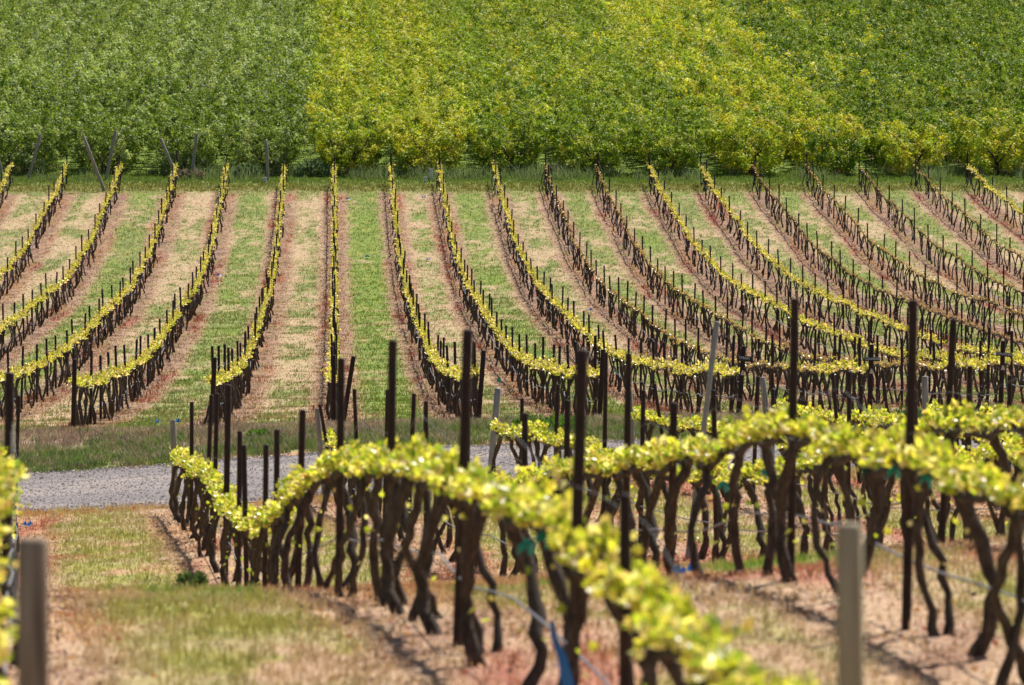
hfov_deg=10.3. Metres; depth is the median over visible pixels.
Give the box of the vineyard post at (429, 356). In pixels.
[428,328,431,381]
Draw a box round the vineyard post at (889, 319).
[889,304,891,346]
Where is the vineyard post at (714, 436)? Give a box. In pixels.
[711,390,718,560]
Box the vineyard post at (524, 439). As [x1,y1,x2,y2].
[522,413,527,537]
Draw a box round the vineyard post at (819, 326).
[818,307,819,356]
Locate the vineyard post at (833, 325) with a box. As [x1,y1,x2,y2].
[833,312,834,340]
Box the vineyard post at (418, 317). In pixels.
[418,304,419,345]
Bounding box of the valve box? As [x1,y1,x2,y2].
[429,169,432,178]
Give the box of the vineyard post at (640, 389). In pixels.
[639,338,641,398]
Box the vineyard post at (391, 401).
[386,340,396,556]
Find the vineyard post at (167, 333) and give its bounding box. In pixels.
[166,310,167,359]
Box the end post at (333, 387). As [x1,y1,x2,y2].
[331,355,335,421]
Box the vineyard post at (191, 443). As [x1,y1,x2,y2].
[190,402,193,530]
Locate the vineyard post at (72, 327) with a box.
[71,319,73,346]
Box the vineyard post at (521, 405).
[520,398,523,460]
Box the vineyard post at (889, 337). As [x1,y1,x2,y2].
[888,332,890,366]
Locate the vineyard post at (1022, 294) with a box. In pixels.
[1021,272,1023,313]
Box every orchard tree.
[0,71,16,90]
[0,101,74,144]
[0,104,67,113]
[0,108,65,171]
[0,109,64,164]
[0,110,66,154]
[0,112,71,172]
[0,114,68,168]
[1,75,18,100]
[2,106,65,159]
[6,83,88,112]
[9,105,73,153]
[11,69,98,100]
[12,94,77,113]
[13,91,84,111]
[14,103,70,148]
[15,83,86,105]
[16,87,89,111]
[18,74,91,103]
[18,93,74,110]
[24,78,98,101]
[55,118,140,173]
[59,109,148,168]
[66,107,150,168]
[69,97,157,162]
[72,105,150,151]
[73,102,145,161]
[74,119,142,170]
[80,98,143,148]
[84,82,154,99]
[84,91,155,116]
[86,84,164,104]
[86,99,126,116]
[87,103,146,116]
[89,82,161,115]
[93,75,166,94]
[93,109,136,123]
[98,84,154,107]
[100,71,165,94]
[101,104,141,119]
[144,110,226,167]
[144,113,228,169]
[146,113,231,170]
[148,110,219,159]
[150,99,227,122]
[150,115,225,160]
[152,94,235,114]
[153,102,234,156]
[156,87,240,110]
[156,93,227,115]
[156,100,223,155]
[161,94,232,113]
[162,87,233,107]
[163,71,232,101]
[163,75,240,102]
[163,85,235,109]
[164,105,234,119]
[167,87,227,103]
[173,79,236,100]
[177,93,224,111]
[223,82,307,108]
[223,108,314,167]
[223,108,316,168]
[223,122,310,173]
[226,106,308,159]
[228,90,305,121]
[230,91,306,109]
[230,108,297,158]
[231,106,305,157]
[233,81,313,104]
[233,86,310,121]
[234,93,304,125]
[235,95,307,125]
[235,97,287,123]
[236,77,315,108]
[236,109,298,148]
[241,78,308,93]
[244,82,310,96]
[247,106,308,118]
[253,82,306,95]
[299,64,387,102]
[303,99,386,118]
[304,84,386,110]
[304,103,387,117]
[304,111,394,171]
[306,92,381,111]
[306,102,374,119]
[306,115,393,163]
[308,102,393,123]
[308,111,388,171]
[308,116,368,163]
[310,108,377,143]
[311,82,377,102]
[312,75,386,104]
[313,89,387,110]
[313,101,371,114]
[314,78,386,102]
[314,88,391,120]
[314,105,388,159]
[314,119,391,172]
[322,91,386,113]
[375,68,462,97]
[376,80,460,111]
[377,77,444,98]
[377,80,467,106]
[378,71,459,98]
[379,104,469,167]
[381,101,469,124]
[381,104,475,169]
[381,110,477,174]
[383,88,461,118]
[383,108,465,143]
[386,76,459,108]
[386,93,465,118]
[388,102,459,125]
[389,90,458,109]
[389,99,471,157]
[389,107,473,166]
[393,95,456,118]
[393,113,466,162]
[394,104,465,123]
[448,75,521,92]
[452,83,527,104]
[455,87,543,146]
[456,90,540,146]
[457,85,530,106]
[457,90,548,153]
[460,109,552,168]
[461,76,535,99]
[462,88,549,119]
[463,81,525,102]
[466,82,513,102]
[466,119,548,167]
[469,103,536,133]
[470,103,526,149]
[470,109,555,169]
[472,102,551,161]
[473,90,530,117]
[474,118,549,170]
[477,106,550,156]
[522,83,595,97]
[528,79,611,102]
[529,74,610,105]
[532,79,591,103]
[532,94,623,153]
[533,85,611,145]
[539,94,617,123]
[540,79,588,95]
[541,86,607,108]
[543,90,605,143]
[544,105,624,162]
[544,110,639,170]
[545,112,637,171]
[546,104,615,141]
[547,96,611,123]
[551,118,625,163]
[553,113,619,157]
[554,122,627,170]
[555,105,618,131]
[598,75,686,110]
[598,78,657,100]
[599,74,673,103]
[605,74,667,100]
[606,90,680,105]
[609,89,667,101]
[612,92,669,107]
[613,92,667,109]
[613,95,686,152]
[614,98,685,147]
[616,98,705,159]
[617,95,684,114]
[618,103,705,158]
[619,91,690,115]
[626,116,715,171]
[627,107,668,155]
[629,114,713,173]
[630,113,700,163]
[631,107,688,152]
[633,116,708,168]
[635,109,678,124]
[636,115,702,168]
[670,73,743,106]
[676,85,747,102]
[677,77,748,99]
[680,87,762,112]
[681,78,746,100]
[686,85,749,111]
[686,91,747,109]
[689,97,761,146]
[695,97,763,147]
[697,97,773,157]
[699,105,760,153]
[702,108,766,151]
[702,110,776,165]
[703,116,798,173]
[705,100,747,114]
[709,111,780,157]
[711,112,785,167]
[712,117,796,175]
[713,112,792,169]
[713,114,765,138]
[715,103,765,144]
[744,78,806,96]
[744,78,814,96]
[747,75,819,99]
[748,84,821,117]
[751,84,811,107]
[758,91,835,118]
[759,85,839,112]
[760,94,843,114]
[765,90,810,108]
[765,94,845,117]
[765,98,855,154]
[772,102,843,155]
[775,107,844,159]
[779,103,851,153]
[779,113,860,167]
[788,117,870,170]
[791,111,864,152]
[796,115,846,159]
[796,122,869,171]
[800,126,865,174]
[810,80,870,102]
[821,82,882,102]
[827,86,901,111]
[830,91,903,112]
[832,89,924,147]
[835,83,895,101]
[835,86,897,107]
[846,100,903,116]
[851,103,919,152]
[852,108,947,165]
[854,94,925,150]
[861,115,944,167]
[862,108,937,157]
[863,105,922,154]
[863,112,924,157]
[868,112,941,156]
[874,120,945,164]
[876,121,949,170]
[880,120,957,174]
[887,81,969,105]
[894,80,967,105]
[895,80,979,112]
[902,86,964,102]
[905,87,945,98]
[905,89,986,110]
[909,80,960,97]
[910,89,991,117]
[914,89,981,110]
[917,95,990,116]
[922,98,1003,152]
[923,94,1003,143]
[924,106,987,155]
[939,107,1012,161]
[939,117,1023,168]
[940,105,999,156]
[941,113,1017,161]
[942,114,993,156]
[948,110,1023,172]
[951,109,1023,162]
[952,118,1019,164]
[957,118,1023,173]
[967,76,1022,97]
[968,78,1022,105]
[971,88,1023,105]
[972,81,1023,106]
[977,93,1015,106]
[981,79,1023,100]
[993,96,1021,119]
[993,100,1023,114]
[998,98,1017,112]
[1008,107,1023,153]
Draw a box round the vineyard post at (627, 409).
[623,353,631,493]
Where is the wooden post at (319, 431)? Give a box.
[315,408,323,493]
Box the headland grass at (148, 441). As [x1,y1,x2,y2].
[0,407,1022,472]
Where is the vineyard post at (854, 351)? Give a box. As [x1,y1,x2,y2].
[852,337,855,391]
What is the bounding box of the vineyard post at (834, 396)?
[831,373,838,426]
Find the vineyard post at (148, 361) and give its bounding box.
[147,334,148,386]
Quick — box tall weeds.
[0,159,1023,192]
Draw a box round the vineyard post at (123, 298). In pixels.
[122,277,124,313]
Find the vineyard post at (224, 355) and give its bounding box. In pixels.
[223,344,225,417]
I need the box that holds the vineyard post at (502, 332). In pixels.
[500,319,502,363]
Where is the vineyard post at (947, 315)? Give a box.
[946,295,947,342]
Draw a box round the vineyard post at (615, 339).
[614,335,618,381]
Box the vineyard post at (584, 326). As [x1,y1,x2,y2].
[583,311,584,347]
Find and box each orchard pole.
[27,134,41,178]
[82,135,105,190]
[105,130,116,178]
[159,138,179,180]
[190,133,197,173]
[265,141,268,180]
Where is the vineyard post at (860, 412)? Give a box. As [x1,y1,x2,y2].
[857,385,863,483]
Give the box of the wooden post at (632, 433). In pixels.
[631,391,634,444]
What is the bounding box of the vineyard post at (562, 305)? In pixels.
[560,286,563,334]
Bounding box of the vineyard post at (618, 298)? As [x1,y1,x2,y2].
[618,277,619,321]
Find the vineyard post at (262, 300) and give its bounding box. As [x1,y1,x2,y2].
[261,289,262,329]
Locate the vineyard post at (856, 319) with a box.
[855,318,857,333]
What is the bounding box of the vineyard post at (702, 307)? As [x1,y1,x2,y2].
[702,290,704,332]
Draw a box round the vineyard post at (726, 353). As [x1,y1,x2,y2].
[724,337,727,392]
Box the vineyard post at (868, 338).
[868,324,869,364]
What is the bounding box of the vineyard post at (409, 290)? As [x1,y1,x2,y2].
[409,276,410,314]
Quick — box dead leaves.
[0,189,1023,437]
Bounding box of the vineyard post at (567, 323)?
[566,298,568,342]
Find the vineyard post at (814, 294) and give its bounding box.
[814,273,815,316]
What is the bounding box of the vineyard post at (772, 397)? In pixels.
[771,389,774,457]
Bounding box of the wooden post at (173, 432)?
[170,419,177,506]
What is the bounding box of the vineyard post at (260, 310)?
[259,296,260,343]
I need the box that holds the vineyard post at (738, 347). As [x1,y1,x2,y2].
[738,333,739,367]
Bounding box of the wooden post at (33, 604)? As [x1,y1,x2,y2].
[17,537,48,684]
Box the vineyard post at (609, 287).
[609,275,610,298]
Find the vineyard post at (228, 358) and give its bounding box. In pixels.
[227,347,229,384]
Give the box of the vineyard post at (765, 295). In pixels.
[764,281,765,322]
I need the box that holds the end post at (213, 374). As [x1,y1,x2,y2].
[210,357,216,424]
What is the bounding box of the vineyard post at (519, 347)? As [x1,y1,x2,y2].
[518,334,520,378]
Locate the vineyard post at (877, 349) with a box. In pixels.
[876,335,878,403]
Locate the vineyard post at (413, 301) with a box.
[412,290,414,332]
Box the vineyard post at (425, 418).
[424,401,427,522]
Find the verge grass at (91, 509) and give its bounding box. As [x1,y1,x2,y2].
[17,465,1013,517]
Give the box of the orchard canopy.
[0,0,1023,137]
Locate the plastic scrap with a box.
[671,563,691,573]
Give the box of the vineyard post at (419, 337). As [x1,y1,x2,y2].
[418,312,420,360]
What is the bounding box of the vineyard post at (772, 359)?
[771,334,773,388]
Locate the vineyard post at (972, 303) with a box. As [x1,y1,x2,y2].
[971,278,972,321]
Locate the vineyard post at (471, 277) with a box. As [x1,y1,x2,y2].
[471,269,472,285]
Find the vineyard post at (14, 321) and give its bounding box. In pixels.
[13,302,14,346]
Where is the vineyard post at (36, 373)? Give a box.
[36,344,37,401]
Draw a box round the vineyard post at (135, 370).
[133,339,137,397]
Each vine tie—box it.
[517,538,533,556]
[535,531,549,549]
[717,480,728,494]
[760,468,767,482]
[887,464,900,479]
[919,474,932,488]
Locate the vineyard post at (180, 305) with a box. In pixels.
[179,287,181,333]
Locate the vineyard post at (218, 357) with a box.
[217,346,220,421]
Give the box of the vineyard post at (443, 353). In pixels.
[442,337,444,402]
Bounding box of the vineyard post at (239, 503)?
[236,431,241,585]
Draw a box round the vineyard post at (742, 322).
[740,305,744,354]
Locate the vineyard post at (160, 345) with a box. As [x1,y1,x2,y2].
[159,318,160,366]
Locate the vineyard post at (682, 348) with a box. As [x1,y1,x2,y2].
[679,342,683,409]
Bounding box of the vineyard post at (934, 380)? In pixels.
[932,342,935,398]
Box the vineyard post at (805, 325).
[805,302,806,347]
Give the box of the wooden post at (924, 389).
[922,376,927,416]
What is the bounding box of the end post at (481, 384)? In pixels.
[476,350,485,418]
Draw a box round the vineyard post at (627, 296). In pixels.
[626,281,628,324]
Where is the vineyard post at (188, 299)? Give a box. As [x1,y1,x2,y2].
[186,283,188,323]
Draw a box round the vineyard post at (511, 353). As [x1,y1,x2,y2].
[511,327,513,381]
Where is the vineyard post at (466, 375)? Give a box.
[452,329,472,646]
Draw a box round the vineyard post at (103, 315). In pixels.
[101,289,104,335]
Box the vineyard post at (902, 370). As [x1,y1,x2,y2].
[901,338,902,404]
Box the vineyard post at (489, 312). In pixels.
[488,293,490,341]
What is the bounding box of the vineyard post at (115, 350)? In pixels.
[114,345,117,407]
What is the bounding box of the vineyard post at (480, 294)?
[479,281,481,323]
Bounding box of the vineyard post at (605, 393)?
[602,352,607,516]
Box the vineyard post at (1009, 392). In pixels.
[1007,375,1011,466]
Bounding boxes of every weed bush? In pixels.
[231,162,262,177]
[293,158,331,177]
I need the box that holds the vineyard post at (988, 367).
[986,327,990,405]
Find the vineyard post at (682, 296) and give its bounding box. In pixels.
[681,275,683,318]
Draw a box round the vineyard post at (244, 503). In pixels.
[241,445,248,586]
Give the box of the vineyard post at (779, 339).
[779,323,780,358]
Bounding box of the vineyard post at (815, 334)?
[814,329,816,340]
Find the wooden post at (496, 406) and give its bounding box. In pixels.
[487,388,500,472]
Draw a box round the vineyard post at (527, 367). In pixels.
[525,335,528,394]
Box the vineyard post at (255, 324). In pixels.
[252,321,256,369]
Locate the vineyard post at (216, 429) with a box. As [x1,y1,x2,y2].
[212,393,218,554]
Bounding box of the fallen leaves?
[0,474,1023,684]
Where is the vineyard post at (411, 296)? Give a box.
[410,283,412,327]
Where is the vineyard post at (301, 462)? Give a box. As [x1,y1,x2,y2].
[295,409,305,587]
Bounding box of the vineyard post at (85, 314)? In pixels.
[83,313,86,357]
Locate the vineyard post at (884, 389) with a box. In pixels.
[881,369,889,430]
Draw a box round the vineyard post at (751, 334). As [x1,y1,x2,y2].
[751,311,752,363]
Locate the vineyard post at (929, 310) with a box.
[929,293,930,332]
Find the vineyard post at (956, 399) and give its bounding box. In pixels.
[955,393,958,467]
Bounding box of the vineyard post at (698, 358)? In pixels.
[696,345,699,412]
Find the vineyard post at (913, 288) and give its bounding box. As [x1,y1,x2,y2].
[912,281,913,298]
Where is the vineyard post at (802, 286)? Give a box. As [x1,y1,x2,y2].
[802,265,803,308]
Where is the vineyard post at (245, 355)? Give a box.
[243,332,245,389]
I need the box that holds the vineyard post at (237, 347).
[236,341,239,403]
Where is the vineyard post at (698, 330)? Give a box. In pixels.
[696,328,699,379]
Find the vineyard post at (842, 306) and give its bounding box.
[842,282,843,328]
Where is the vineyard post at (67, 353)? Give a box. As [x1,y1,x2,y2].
[66,330,67,380]
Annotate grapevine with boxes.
[0,443,22,597]
[0,450,15,540]
[0,455,13,495]
[0,456,21,559]
[0,457,16,598]
[0,461,28,481]
[0,475,19,668]
[0,477,6,632]
[0,479,13,498]
[0,498,15,536]
[0,501,22,554]
[0,530,16,572]
[0,560,7,681]
[0,596,16,656]
[0,635,13,684]
[2,458,27,471]
[13,485,30,506]
[14,474,18,551]
[67,371,83,426]
[70,370,88,426]
[77,371,93,423]
[83,377,100,424]
[88,370,99,421]
[88,371,105,410]
[92,369,107,420]
[93,374,110,419]
[167,452,189,526]
[168,445,184,515]
[172,446,196,522]
[173,449,198,519]
[179,448,203,530]
[181,454,205,533]
[181,458,204,538]
[182,458,209,543]
[190,458,206,541]
[196,458,223,550]
[197,468,223,556]
[202,468,231,562]
[203,369,224,424]
[206,378,221,422]
[206,493,249,586]
[207,371,228,423]
[207,480,236,572]
[210,498,242,586]
[212,487,236,580]
[217,370,227,392]
[217,372,229,418]
[217,373,225,422]
[221,368,231,388]
[222,368,237,408]
[226,503,252,573]
[235,506,261,581]
[237,505,268,587]
[243,515,257,583]
[249,522,271,586]
[254,502,283,557]
[265,498,296,585]
[270,485,293,586]
[271,470,319,587]
[280,463,324,587]
[284,470,305,583]
[311,450,350,589]
[315,446,358,589]
[321,427,336,450]
[323,438,344,511]
[326,374,336,420]
[326,399,330,420]
[328,365,330,405]
[331,439,383,583]
[334,446,372,597]
[344,445,354,513]
[345,445,352,506]
[353,484,368,521]
[354,438,409,606]
[357,443,370,513]
[359,436,410,601]
[359,444,382,515]
[376,475,383,521]
[378,432,438,614]
[395,437,450,621]
[397,487,414,539]
[413,444,481,634]
[421,458,502,654]
[423,507,452,547]
[432,490,449,553]
[432,490,455,561]
[433,465,518,666]
[444,368,453,411]
[446,361,461,398]
[448,366,459,416]
[449,369,460,396]
[449,373,459,412]
[452,367,460,417]
[455,508,476,568]
[471,364,485,416]
[475,473,489,574]
[480,479,547,684]
[485,465,510,575]
[488,418,515,471]
[496,466,588,681]
[498,423,518,474]
[503,478,517,577]
[506,478,538,573]
[507,427,529,470]
[513,420,535,466]
[514,464,542,574]
[525,455,562,570]
[528,419,551,497]
[528,430,553,468]
[543,507,618,684]
[545,453,570,495]
[546,428,563,494]
[547,427,573,501]
[549,364,559,405]
[551,365,566,410]
[558,365,566,404]
[560,365,570,413]
[561,455,587,567]
[562,366,573,413]
[564,362,574,380]
[570,434,595,512]
[581,513,681,684]
[583,445,609,535]
[586,438,601,520]
[586,441,613,514]
[587,364,596,415]
[587,390,590,414]
[588,364,599,407]
[589,368,599,414]
[590,451,638,560]
[607,446,618,515]
[608,450,635,526]
[616,439,660,568]
[616,564,703,684]
[631,405,654,440]
[633,437,677,564]
[635,410,662,479]
[635,468,656,543]
[644,464,679,549]
[655,414,681,431]
[656,590,754,684]
[659,432,709,576]
[664,465,680,554]
[668,359,679,407]
[668,418,689,438]
[669,364,689,409]
[678,415,701,488]
[679,361,691,411]
[679,365,700,412]
[685,438,733,575]
[685,466,709,559]
[689,362,705,412]
[690,413,710,438]
[694,357,707,390]
[695,461,729,561]
[700,358,717,412]
[701,418,718,494]
[703,646,820,684]
[706,369,720,412]
[712,469,754,562]
[714,355,727,412]
[715,364,735,414]
[717,421,733,497]
[718,404,785,575]
[718,411,784,574]
[727,366,739,413]
[730,459,765,558]
[747,464,801,533]
[751,405,826,582]
[773,395,799,407]
[774,435,801,514]
[775,443,796,489]
[775,454,810,557]
[779,362,788,400]
[787,360,801,405]
[797,364,807,408]
[797,401,817,458]
[797,447,830,552]
[799,443,820,519]
[800,406,817,418]
[800,420,860,595]
[801,362,811,408]
[802,443,841,526]
[807,364,820,409]
[807,405,833,477]
[809,359,831,410]
[813,453,850,550]
[816,362,838,410]
[826,359,843,411]
[831,411,853,480]
[835,425,902,612]
[835,463,860,523]
[837,356,857,412]
[846,363,862,409]
[851,405,880,483]
[853,424,883,546]
[854,363,868,408]
[854,464,870,519]
[858,407,883,429]
[865,424,954,636]
[871,408,905,430]
[873,426,899,543]
[884,417,943,546]
[892,360,905,404]
[894,417,920,484]
[916,439,997,656]
[917,359,931,406]
[919,449,945,541]
[921,399,974,541]
[926,399,941,414]
[927,358,947,404]
[927,362,939,404]
[934,442,971,540]
[938,352,959,368]
[949,441,987,543]
[955,354,971,406]
[957,358,980,410]
[957,403,1023,532]
[958,431,974,445]
[961,432,998,510]
[972,360,991,409]
[973,407,984,418]
[975,455,1023,684]
[980,402,1002,445]
[980,434,1023,536]
[981,345,999,408]
[992,404,1023,441]
[998,442,1023,537]
[999,430,1021,482]
[1005,353,1021,396]
[1008,350,1023,402]
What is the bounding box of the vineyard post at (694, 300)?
[693,283,695,325]
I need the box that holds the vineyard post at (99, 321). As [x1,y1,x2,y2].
[98,298,99,345]
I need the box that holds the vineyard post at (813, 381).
[811,341,816,407]
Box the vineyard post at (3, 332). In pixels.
[2,303,4,355]
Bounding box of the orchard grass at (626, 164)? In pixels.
[5,134,1010,174]
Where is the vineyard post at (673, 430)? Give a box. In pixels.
[667,402,677,576]
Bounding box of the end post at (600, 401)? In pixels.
[597,349,605,416]
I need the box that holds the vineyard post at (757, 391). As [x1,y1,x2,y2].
[751,376,759,503]
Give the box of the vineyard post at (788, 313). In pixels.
[787,290,789,339]
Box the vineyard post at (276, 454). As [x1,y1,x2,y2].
[273,429,279,580]
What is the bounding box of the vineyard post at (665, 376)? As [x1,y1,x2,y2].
[663,342,667,405]
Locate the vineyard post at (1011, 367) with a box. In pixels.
[1010,331,1012,402]
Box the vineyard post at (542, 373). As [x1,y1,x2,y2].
[542,337,543,402]
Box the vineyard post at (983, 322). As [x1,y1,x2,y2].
[982,306,985,344]
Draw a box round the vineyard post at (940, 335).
[940,320,941,353]
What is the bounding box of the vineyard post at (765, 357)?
[764,323,766,372]
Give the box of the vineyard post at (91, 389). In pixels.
[89,351,92,423]
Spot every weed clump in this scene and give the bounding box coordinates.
[172,569,208,588]
[246,428,269,436]
[510,414,545,426]
[541,411,587,429]
[889,404,921,415]
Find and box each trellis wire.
[0,161,176,366]
[7,425,19,656]
[77,173,225,371]
[180,412,836,648]
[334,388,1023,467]
[441,164,598,359]
[494,161,731,358]
[501,376,1023,452]
[547,164,866,357]
[600,167,998,354]
[646,399,1018,434]
[653,167,1019,349]
[704,164,982,341]
[765,177,1019,331]
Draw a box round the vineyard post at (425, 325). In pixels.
[424,313,425,357]
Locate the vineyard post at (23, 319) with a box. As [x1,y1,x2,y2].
[22,294,24,339]
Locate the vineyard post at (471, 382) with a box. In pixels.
[470,341,474,416]
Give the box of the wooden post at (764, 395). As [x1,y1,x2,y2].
[760,377,774,460]
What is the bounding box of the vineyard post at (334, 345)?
[333,342,335,354]
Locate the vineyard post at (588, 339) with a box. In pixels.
[588,315,589,366]
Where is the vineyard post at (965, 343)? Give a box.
[965,325,966,375]
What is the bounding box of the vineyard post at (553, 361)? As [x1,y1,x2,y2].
[552,344,554,404]
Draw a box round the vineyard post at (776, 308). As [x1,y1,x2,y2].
[776,286,777,332]
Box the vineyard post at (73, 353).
[72,348,76,424]
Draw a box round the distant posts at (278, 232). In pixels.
[1,150,1023,307]
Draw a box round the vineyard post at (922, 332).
[921,313,923,363]
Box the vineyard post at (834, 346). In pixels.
[834,335,835,364]
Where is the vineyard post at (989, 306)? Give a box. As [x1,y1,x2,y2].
[988,287,990,326]
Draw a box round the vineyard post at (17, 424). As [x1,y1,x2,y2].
[13,395,20,521]
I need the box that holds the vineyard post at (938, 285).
[937,269,939,307]
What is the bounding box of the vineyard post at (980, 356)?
[979,341,981,401]
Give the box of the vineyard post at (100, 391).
[99,355,101,420]
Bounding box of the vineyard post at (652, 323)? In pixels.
[651,305,652,351]
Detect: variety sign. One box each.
[737,355,750,361]
[865,357,879,360]
[996,352,1011,356]
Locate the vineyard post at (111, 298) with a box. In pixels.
[111,285,112,321]
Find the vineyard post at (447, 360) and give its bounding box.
[445,345,450,411]
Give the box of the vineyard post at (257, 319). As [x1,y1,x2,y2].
[256,307,257,349]
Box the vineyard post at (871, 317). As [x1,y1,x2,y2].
[870,295,873,343]
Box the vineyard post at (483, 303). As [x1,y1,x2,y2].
[482,289,483,329]
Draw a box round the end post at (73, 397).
[71,359,76,427]
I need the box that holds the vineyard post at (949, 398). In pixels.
[938,319,956,544]
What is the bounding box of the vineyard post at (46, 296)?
[45,273,47,318]
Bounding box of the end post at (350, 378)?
[344,356,355,421]
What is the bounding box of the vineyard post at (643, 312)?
[642,295,644,342]
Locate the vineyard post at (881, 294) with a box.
[881,275,882,310]
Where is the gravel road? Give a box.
[13,439,1012,510]
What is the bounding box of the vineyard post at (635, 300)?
[635,292,636,317]
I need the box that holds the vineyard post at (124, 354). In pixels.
[123,345,126,404]
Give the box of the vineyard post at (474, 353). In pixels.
[473,342,476,418]
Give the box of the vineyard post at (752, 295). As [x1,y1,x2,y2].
[752,274,753,319]
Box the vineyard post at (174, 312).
[174,293,175,342]
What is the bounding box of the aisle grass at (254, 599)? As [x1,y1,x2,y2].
[0,470,1023,684]
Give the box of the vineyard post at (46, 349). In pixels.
[45,338,48,396]
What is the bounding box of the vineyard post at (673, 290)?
[673,271,673,312]
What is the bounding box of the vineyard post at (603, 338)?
[602,330,604,348]
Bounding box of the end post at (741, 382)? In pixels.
[737,346,745,413]
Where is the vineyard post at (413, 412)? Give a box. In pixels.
[407,393,415,513]
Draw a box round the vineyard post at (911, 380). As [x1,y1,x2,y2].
[901,299,917,629]
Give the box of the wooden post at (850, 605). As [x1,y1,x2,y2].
[836,523,863,684]
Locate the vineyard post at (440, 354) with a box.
[439,341,441,384]
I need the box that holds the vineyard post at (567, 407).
[563,400,570,570]
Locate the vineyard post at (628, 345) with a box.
[628,338,629,352]
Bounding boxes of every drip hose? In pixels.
[0,182,117,348]
[1,213,165,403]
[4,508,17,673]
[78,291,199,410]
[180,489,609,684]
[345,485,1023,601]
[390,186,475,401]
[438,180,596,402]
[494,179,735,397]
[499,462,971,531]
[545,181,866,398]
[598,186,996,396]
[647,176,1023,388]
[702,181,1019,379]
[727,467,999,510]
[751,177,977,345]
[809,183,1022,333]
[858,179,1022,305]
[918,181,1019,269]
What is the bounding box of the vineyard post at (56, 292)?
[54,272,57,311]
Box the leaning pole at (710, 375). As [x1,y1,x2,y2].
[685,321,719,558]
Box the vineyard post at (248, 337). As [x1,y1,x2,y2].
[247,326,249,362]
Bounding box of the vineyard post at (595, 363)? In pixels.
[593,336,596,417]
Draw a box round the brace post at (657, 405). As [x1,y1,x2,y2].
[653,383,663,445]
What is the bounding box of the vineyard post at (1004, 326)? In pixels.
[1004,313,1005,340]
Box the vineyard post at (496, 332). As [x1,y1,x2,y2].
[495,311,497,359]
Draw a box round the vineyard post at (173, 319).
[172,301,173,343]
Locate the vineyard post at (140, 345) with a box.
[139,336,141,383]
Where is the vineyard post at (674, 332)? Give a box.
[674,319,675,359]
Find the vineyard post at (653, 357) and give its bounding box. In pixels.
[652,341,654,403]
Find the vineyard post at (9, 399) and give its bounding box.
[3,372,14,578]
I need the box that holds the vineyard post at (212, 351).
[211,346,213,371]
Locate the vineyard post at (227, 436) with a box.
[223,385,230,576]
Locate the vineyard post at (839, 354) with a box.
[836,334,841,404]
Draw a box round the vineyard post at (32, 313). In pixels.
[31,290,32,333]
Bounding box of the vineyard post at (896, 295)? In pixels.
[895,278,897,320]
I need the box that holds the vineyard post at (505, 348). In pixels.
[505,325,506,374]
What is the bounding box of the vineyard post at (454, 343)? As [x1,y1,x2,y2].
[453,342,456,413]
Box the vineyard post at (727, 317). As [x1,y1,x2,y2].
[726,297,728,336]
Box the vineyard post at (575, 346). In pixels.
[574,342,576,362]
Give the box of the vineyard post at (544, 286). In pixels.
[542,272,544,313]
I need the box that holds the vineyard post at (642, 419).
[638,390,645,538]
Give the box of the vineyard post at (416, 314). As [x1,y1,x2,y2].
[415,294,417,343]
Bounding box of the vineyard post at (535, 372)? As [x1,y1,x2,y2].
[534,343,535,396]
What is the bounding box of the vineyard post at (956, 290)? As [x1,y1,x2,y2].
[956,276,957,314]
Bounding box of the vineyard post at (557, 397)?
[552,384,559,498]
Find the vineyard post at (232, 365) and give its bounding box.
[231,348,233,408]
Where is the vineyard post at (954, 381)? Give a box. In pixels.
[954,367,955,397]
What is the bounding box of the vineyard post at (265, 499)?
[262,444,268,587]
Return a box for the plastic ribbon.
[550,620,573,684]
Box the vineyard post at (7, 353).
[6,347,9,371]
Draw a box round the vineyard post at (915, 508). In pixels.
[913,390,917,525]
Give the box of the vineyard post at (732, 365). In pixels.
[729,335,734,409]
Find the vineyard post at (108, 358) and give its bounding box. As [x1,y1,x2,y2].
[107,352,110,413]
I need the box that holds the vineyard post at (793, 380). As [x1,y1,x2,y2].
[787,298,798,571]
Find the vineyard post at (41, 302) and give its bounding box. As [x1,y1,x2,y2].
[40,283,42,325]
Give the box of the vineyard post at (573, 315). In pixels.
[573,301,575,340]
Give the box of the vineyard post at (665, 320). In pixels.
[664,309,666,338]
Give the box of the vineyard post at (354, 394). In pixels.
[352,389,360,517]
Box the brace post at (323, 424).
[318,404,335,501]
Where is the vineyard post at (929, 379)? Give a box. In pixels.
[928,330,931,392]
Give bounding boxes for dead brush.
[169,167,207,178]
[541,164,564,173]
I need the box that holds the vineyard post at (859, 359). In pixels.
[858,337,860,408]
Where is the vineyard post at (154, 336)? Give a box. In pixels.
[153,328,155,377]
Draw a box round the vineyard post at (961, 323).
[961,303,962,345]
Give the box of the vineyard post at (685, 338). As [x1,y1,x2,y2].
[685,319,686,362]
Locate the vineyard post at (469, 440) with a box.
[469,414,470,462]
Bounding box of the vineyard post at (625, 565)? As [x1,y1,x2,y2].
[619,493,630,684]
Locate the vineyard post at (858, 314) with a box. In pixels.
[857,295,858,334]
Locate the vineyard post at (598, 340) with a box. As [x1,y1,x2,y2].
[597,325,599,367]
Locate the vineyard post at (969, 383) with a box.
[963,366,972,540]
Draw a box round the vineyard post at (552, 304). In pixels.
[551,284,553,327]
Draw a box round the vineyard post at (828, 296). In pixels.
[827,279,829,322]
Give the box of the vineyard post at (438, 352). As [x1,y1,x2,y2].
[435,335,438,391]
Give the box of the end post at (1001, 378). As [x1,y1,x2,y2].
[998,341,1005,404]
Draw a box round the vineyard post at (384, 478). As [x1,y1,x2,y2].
[383,389,387,514]
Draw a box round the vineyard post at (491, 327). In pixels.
[491,298,492,349]

